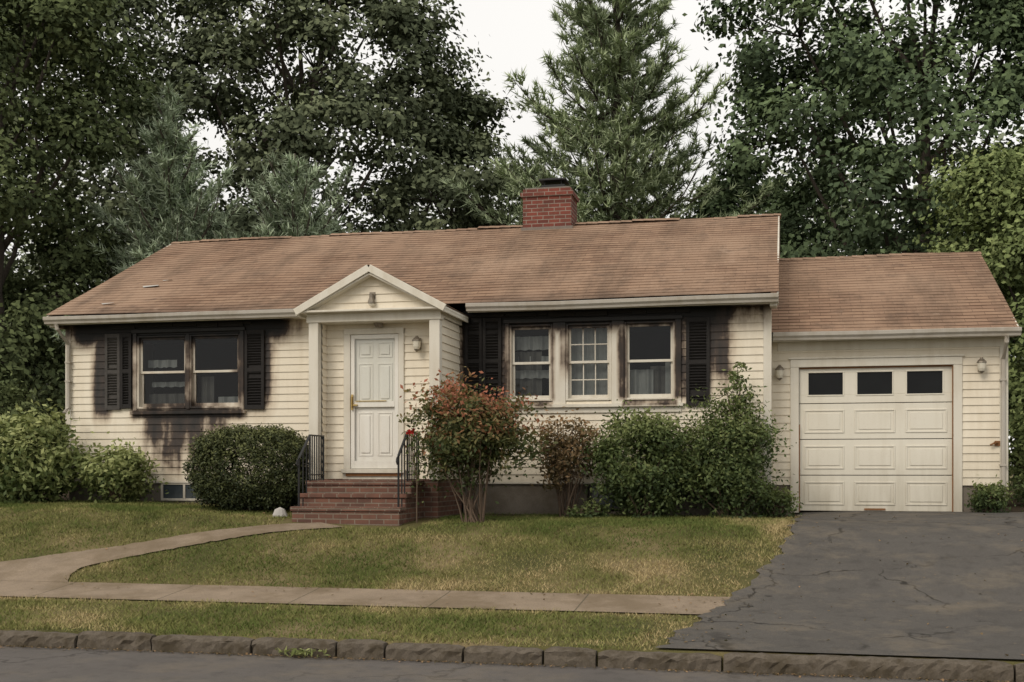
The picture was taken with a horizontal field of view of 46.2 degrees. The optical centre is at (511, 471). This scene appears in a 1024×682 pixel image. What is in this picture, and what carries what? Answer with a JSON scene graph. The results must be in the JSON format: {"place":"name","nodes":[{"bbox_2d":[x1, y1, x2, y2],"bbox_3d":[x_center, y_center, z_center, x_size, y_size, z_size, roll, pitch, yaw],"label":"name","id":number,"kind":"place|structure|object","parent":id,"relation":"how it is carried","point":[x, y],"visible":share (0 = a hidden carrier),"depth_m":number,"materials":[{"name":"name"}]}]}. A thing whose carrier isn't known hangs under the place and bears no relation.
{"place":"outdoors","nodes":[
{"label":"outdoors","id":0,"kind":"place"},
{"bbox_2d":[0,522,344,581],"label":"front path","id":1,"kind":"structure","parent":0,"point":[54,568],"depth_m":14.83,"materials":[{"name":"concrete"}]},
{"bbox_2d":[0,581,729,613],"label":"sidewalk","id":2,"kind":"structure","parent":0,"point":[489,600],"depth_m":12.64,"materials":[{"name":"concrete"}]},
{"bbox_2d":[0,646,1014,681],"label":"road","id":3,"kind":"structure","parent":0,"point":[27,664],"depth_m":9.73,"materials":[{"name":"grey asphalt"}]},
{"bbox_2d":[275,646,327,657],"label":"kerb weed","id":4,"kind":"object","parent":3,"relation":"on","point":[302,652],"visible":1,"depth_m":10.44,"materials":[{"name":"green plant"}]},
{"bbox_2d":[0,508,1022,681],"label":"fallen leaves","id":5,"kind":"object","parent":3,"relation":"on","point":[422,661],"visible":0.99,"depth_m":10.58,"materials":[{"name":"brown plant"}]},
{"bbox_2d":[0,630,1023,681],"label":"granite kerb","id":6,"kind":"structure","parent":3,"relation":"on","point":[899,668],"depth_m":10.05,"materials":[{"name":"stone"}]},
{"bbox_2d":[0,475,1023,669],"bbox_3d":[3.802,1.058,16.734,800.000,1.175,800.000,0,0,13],"label":"ground","id":7,"kind":"structure","parent":0,"point":[743,580],"depth_m":13.70,"materials":[{"name":"green plant"}]},
{"bbox_2d":[0,370,64,498],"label":"dark hedge bush","id":8,"kind":"object","parent":7,"relation":"on","point":[9,398],"visible":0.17,"depth_m":20.43,"materials":[{"name":"green plant"}]},
{"bbox_2d":[0,398,96,503],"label":"rhododendron shrub","id":9,"kind":"object","parent":7,"relation":"on","point":[33,468],"visible":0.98,"depth_m":18.04,"materials":[{"name":"green plant"}]},
{"bbox_2d":[0,0,197,452],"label":"oak tree","id":10,"kind":"object","parent":7,"relation":"on","point":[49,25],"visible":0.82,"depth_m":30.13,"materials":[{"name":"green plant"}]},
{"bbox_2d":[63,431,168,503],"bbox_3d":[-6.040,-0.036,18.288,1.535,1.152,1.407,0,0,-24],"label":"rhododendron shrub","id":11,"kind":"object","parent":7,"relation":"on","point":[116,476],"visible":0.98,"depth_m":18.09,"materials":[{"name":"green plant"}]},
{"bbox_2d":[0,0,232,409],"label":"oak tree","id":12,"kind":"object","parent":7,"relation":"on","point":[137,7],"visible":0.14,"depth_m":41.07,"materials":[{"name":"green plant"}]},
{"bbox_2d":[52,79,244,346],"bbox_3d":[-8.953,-4.672,31.166,6.186,10.890,5.222,0,0,-42],"label":"pine tree","id":13,"kind":"object","parent":7,"relation":"on","point":[170,216],"visible":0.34,"depth_m":30.57,"materials":[{"name":"green plant"}]},
{"bbox_2d":[182,422,308,510],"bbox_3d":[-3.743,-0.055,17.182,1.961,1.338,1.473,0,0,13],"label":"yew bush","id":14,"kind":"object","parent":7,"relation":"on","point":[219,484],"visible":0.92,"depth_m":16.72,"materials":[{"name":"green plant"}]},
{"bbox_2d":[273,507,287,516],"bbox_3d":[-3.173,0.545,16.366,0.220,0.130,0.184,0,0,13],"label":"garden rock","id":15,"kind":"object","parent":7,"relation":"on","point":[280,511],"visible":0.9,"depth_m":16.32,"materials":[{"name":"white stone"}]},
{"bbox_2d":[212,151,356,238],"bbox_3d":[-5.644,-3.825,31.682,6.074,9.197,6.047,0,0,-36],"label":"pine tree","id":16,"kind":"object","parent":7,"relation":"on","point":[297,201],"visible":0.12,"depth_m":30.95,"materials":[{"name":"green plant"}]},
{"bbox_2d":[96,0,525,249],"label":"oak tree","id":17,"kind":"object","parent":7,"relation":"on","point":[403,27],"visible":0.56,"depth_m":42.02,"materials":[{"name":"green plant"}]},
{"bbox_2d":[290,431,423,525],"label":"brick steps","id":18,"kind":"structure","parent":7,"relation":"on","point":[373,502],"depth_m":15.98,"materials":[{"name":"red brick"}]},
{"bbox_2d":[320,479,461,517],"bbox_3d":[-1.789,0.512,17.368,1.855,0.815,1.240,0,0,13],"label":"vestibule base","id":19,"kind":"object","parent":7,"relation":"on","point":[436,504],"visible":0.29,"depth_m":16.68,"materials":[{"name":"brick"}]},
{"bbox_2d":[400,411,428,522],"bbox_3d":[-1.252,-0.067,15.815,0.427,1.476,0.341,0,0,13],"label":"rose plant","id":20,"kind":"object","parent":7,"relation":"on","point":[412,432],"visible":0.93,"depth_m":15.82,"materials":[{"name":"green plant"}]},
{"bbox_2d":[354,71,543,231],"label":"oak tree","id":21,"kind":"object","parent":7,"relation":"on","point":[497,104],"visible":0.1,"depth_m":46.53,"materials":[{"name":"green plant"}]},
{"bbox_2d":[397,366,559,522],"bbox_3d":[-0.537,-0.344,15.897,1.908,2.135,1.940,0,0,-38],"label":"azalea bush","id":22,"kind":"object","parent":7,"relation":"on","point":[469,432],"visible":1,"depth_m":15.70,"materials":[{"name":"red plant"}]},
{"bbox_2d":[5,126,1023,485],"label":"background trees","id":23,"kind":"object","parent":7,"relation":"on","point":[1001,136],"depth_m":52.19,"materials":[{"name":"green plant"}]},
{"bbox_2d":[47,215,1018,512],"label":"trim","id":24,"kind":"structure","parent":7,"relation":"on","point":[435,313],"depth_m":17.06,"materials":[{"name":"white paint"}]},
{"bbox_2d":[346,473,400,475],"bbox_3d":[-1.968,0.040,17.020,0.820,0.040,0.023,0,0,13],"label":"threshold rust","id":25,"kind":"object","parent":24,"relation":"attached to","point":[371,474],"visible":0.86,"depth_m":17.01,"materials":[{"name":"brown metal"}]},
{"bbox_2d":[351,334,397,468],"bbox_3d":[-1.944,-0.998,17.082,0.710,1.905,0.087,0,0,13],"label":"front door","id":26,"kind":"structure","parent":24,"relation":"attached to","point":[374,424],"depth_m":17.08,"materials":[{"name":"white paint"}]},
{"bbox_2d":[351,395,385,409],"bbox_3d":[-2.037,-0.990,17.032,0.520,0.220,0.052,0,0,13],"label":"door handle","id":27,"kind":"object","parent":26,"relation":"attached to","point":[352,404],"visible":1,"depth_m":17.07,"materials":[{"name":"gold metal"}]},
{"bbox_2d":[161,483,619,508],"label":"basement windows","id":28,"kind":"structure","parent":24,"relation":"attached to","point":[179,491],"depth_m":18.76,"materials":[{"name":"white paint"}]},
{"bbox_2d":[111,308,689,328],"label":"charred boards","id":29,"kind":"object","parent":24,"relation":"on","point":[549,314],"visible":0.98,"depth_m":17.52,"materials":[{"name":"black wood"}]},
{"bbox_2d":[139,320,670,409],"bbox_3d":[-1.044,-1.005,21.131,10.900,2.650,8.170,0,0,13],"label":"interior","id":30,"kind":"object","parent":24,"relation":"attached to","point":[651,342],"visible":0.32,"depth_m":21.40,"materials":[{"name":"black"}]},
{"bbox_2d":[148,328,670,408],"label":"curtains","id":31,"kind":"object","parent":30,"relation":"attached to","point":[651,380],"visible":0.76,"depth_m":17.58,"materials":[{"name":"fabric"}]},
{"bbox_2d":[141,323,672,406],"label":"window sashes","id":32,"kind":"object","parent":24,"relation":"attached to","point":[514,363],"depth_m":17.50,"materials":[{"name":"white wood"}]},
{"bbox_2d":[105,317,709,409],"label":"shutters","id":33,"kind":"object","parent":24,"relation":"attached to","point":[118,371],"visible":0.94,"depth_m":17.69,"materials":[{"name":"black wood"}]},
{"bbox_2d":[54,323,1008,500],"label":"downspouts","id":34,"kind":"object","parent":24,"relation":"attached to","point":[1003,380],"visible":0.91,"depth_m":16.59,"materials":[{"name":"paint"}]},
{"bbox_2d":[46,215,1018,332],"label":"roof shingles","id":35,"kind":"object","parent":24,"relation":"on","point":[457,270],"visible":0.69,"depth_m":19.01,"materials":[{"name":"brown"}]},
{"bbox_2d":[520,187,578,227],"bbox_3d":[0.677,-4.315,21.258,0.930,1.270,0.670,0,0,13],"label":"chimney","id":36,"kind":"object","parent":35,"relation":"on","point":[547,207],"visible":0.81,"depth_m":20.97,"materials":[{"name":"red brick"}]},
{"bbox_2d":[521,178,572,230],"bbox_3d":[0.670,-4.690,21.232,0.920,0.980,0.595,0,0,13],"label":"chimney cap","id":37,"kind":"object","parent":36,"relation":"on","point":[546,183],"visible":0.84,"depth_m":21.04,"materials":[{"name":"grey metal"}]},
{"bbox_2d":[43,293,1021,340],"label":"gutters","id":38,"kind":"object","parent":24,"relation":"attached to","point":[697,300],"visible":0.99,"depth_m":16.88,"materials":[{"name":"paint"}]},
{"bbox_2d":[67,276,999,484],"bbox_3d":[0.482,-2.045,20.626,14.236,4.470,8.716,0,0,13],"label":"siding","id":39,"kind":"object","parent":24,"relation":"attached to","point":[736,333],"visible":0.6,"depth_m":17.30,"materials":[{"name":"beige paint"}]},
{"bbox_2d":[990,441,999,445],"bbox_3d":[6.700,-0.395,16.645,0.152,0.071,0.057,0,0,-23],"label":"hose bib","id":40,"kind":"object","parent":39,"relation":"attached to","point":[996,443],"visible":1,"depth_m":16.64,"materials":[{"name":"brown metal"}]},
{"bbox_2d":[170,213,981,259],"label":"ridge caps","id":41,"kind":"object","parent":24,"relation":"attached to","point":[643,220],"visible":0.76,"depth_m":20.99,"materials":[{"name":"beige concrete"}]},
{"bbox_2d":[368,292,986,380],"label":"wall lamps","id":42,"kind":"object","parent":24,"relation":"attached to","point":[779,369],"depth_m":16.74,"materials":[{"name":"metal"}]},
{"bbox_2d":[799,368,943,475],"bbox_3d":[5.377,-0.580,18.027,2.100,2.400,0.020,0,0,13],"label":"garage interior","id":43,"kind":"object","parent":24,"relation":"attached to","point":[866,439],"depth_m":18.06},
{"bbox_2d":[799,366,951,511],"bbox_3d":[5.165,-0.465,17.090,2.090,2.050,0.052,0,0,13],"label":"garage door","id":44,"kind":"structure","parent":24,"relation":"attached to","point":[901,436],"depth_m":17.07,"materials":[{"name":"paint"}]},
{"bbox_2d":[799,365,952,511],"bbox_3d":[5.154,-0.465,17.038,2.096,2.069,0.067,0,0,13],"label":"garage door weatherstrip","id":45,"kind":"object","parent":24,"relation":"attached to","point":[885,367],"visible":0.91,"depth_m":17.03,"materials":[{"name":"rubber"}]},
{"bbox_2d":[69,483,1004,515],"bbox_3d":[0.627,0.585,21.250,14.168,0.870,7.378,0,0,13],"label":"foundation","id":46,"kind":"object","parent":7,"relation":"on","point":[524,498],"visible":0.09,"depth_m":17.55,"materials":[{"name":"concrete"}]},
{"bbox_2d":[522,406,614,516],"bbox_3d":[0.749,-0.117,16.806,1.400,1.608,1.220,0,0,-16],"label":"withered azalea bush","id":47,"kind":"object","parent":7,"relation":"on","point":[558,463],"visible":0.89,"depth_m":16.66,"materials":[{"name":"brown plant"}]},
{"bbox_2d":[562,496,615,517],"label":"weed clump","id":48,"kind":"object","parent":7,"relation":"on","point":[590,509],"visible":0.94,"depth_m":16.33,"materials":[{"name":"green plant"}]},
{"bbox_2d":[439,0,789,225],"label":"white pine tree","id":49,"kind":"object","parent":7,"relation":"on","point":[619,135],"visible":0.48,"depth_m":38.87,"materials":[{"name":"green plant"}]},
{"bbox_2d":[580,399,710,517],"bbox_3d":[1.774,-0.149,16.447,1.733,1.681,1.791,0,0,-39],"label":"green bush","id":50,"kind":"object","parent":7,"relation":"on","point":[625,483],"visible":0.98,"depth_m":16.13,"materials":[{"name":"green plant"}]},
{"bbox_2d":[653,376,797,518],"bbox_3d":[2.854,-0.314,16.254,1.732,2.003,1.786,0,0,-26],"label":"green bush","id":51,"kind":"object","parent":7,"relation":"on","point":[726,481],"visible":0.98,"depth_m":16.06,"materials":[{"name":"green plant"}]},
{"bbox_2d":[718,361,767,515],"bbox_3d":[3.156,-0.423,16.415,0.678,2.203,0.579,0,0,13],"label":"young sapling","id":52,"kind":"object","parent":7,"relation":"on","point":[737,376],"visible":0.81,"depth_m":16.37,"materials":[{"name":"green plant"}]},
{"bbox_2d":[669,146,820,253],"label":"maple tree","id":53,"kind":"object","parent":7,"relation":"on","point":[726,201],"visible":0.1,"depth_m":44.08,"materials":[{"name":"green plant"}]},
{"bbox_2d":[749,484,803,517],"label":"weed clump","id":54,"kind":"object","parent":7,"relation":"on","point":[775,508],"visible":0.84,"depth_m":16.34,"materials":[{"name":"green plant"}]},
{"bbox_2d":[682,0,1023,438],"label":"maple tree","id":55,"kind":"object","parent":7,"relation":"on","point":[855,67],"visible":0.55,"depth_m":32.15,"materials":[{"name":"green plant"}]},
{"bbox_2d":[903,121,1023,491],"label":"cherry tree","id":56,"kind":"object","parent":7,"relation":"on","point":[993,184],"visible":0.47,"depth_m":24.38,"materials":[{"name":"green plant"}]},
{"bbox_2d":[964,474,1015,512],"bbox_3d":[6.543,0.332,16.451,0.653,0.612,0.726,0,0,13],"label":"weed clump","id":57,"kind":"object","parent":7,"relation":"on","point":[988,498],"visible":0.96,"depth_m":16.39,"materials":[{"name":"green plant"}]},
{"bbox_2d":[1001,13,1023,369],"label":"maple tree","id":58,"kind":"object","parent":7,"relation":"on","point":[1003,68],"visible":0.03,"depth_m":34.33,"materials":[{"name":"green plant"}]},
{"bbox_2d":[1007,388,1023,504],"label":"side hedge bush","id":59,"kind":"object","parent":7,"relation":"on","point":[1019,436],"visible":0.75,"depth_m":20.46,"materials":[{"name":"green plant"}]},
{"bbox_2d":[1009,473,1023,511],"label":"weed clump","id":60,"kind":"object","parent":7,"relation":"on","point":[1014,485],"visible":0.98,"depth_m":16.95,"materials":[{"name":"green plant"}]},
{"bbox_2d":[1,0,1023,452],"label":"sky","id":61,"kind":"structure","parent":0,"point":[515,33],"materials":[{"name":"white"}]},
{"bbox_2d":[655,511,1023,658],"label":"driveway","id":62,"kind":"structure","parent":0,"point":[953,552],"depth_m":12.13,"materials":[{"name":"grey asphalt"}]}
]}

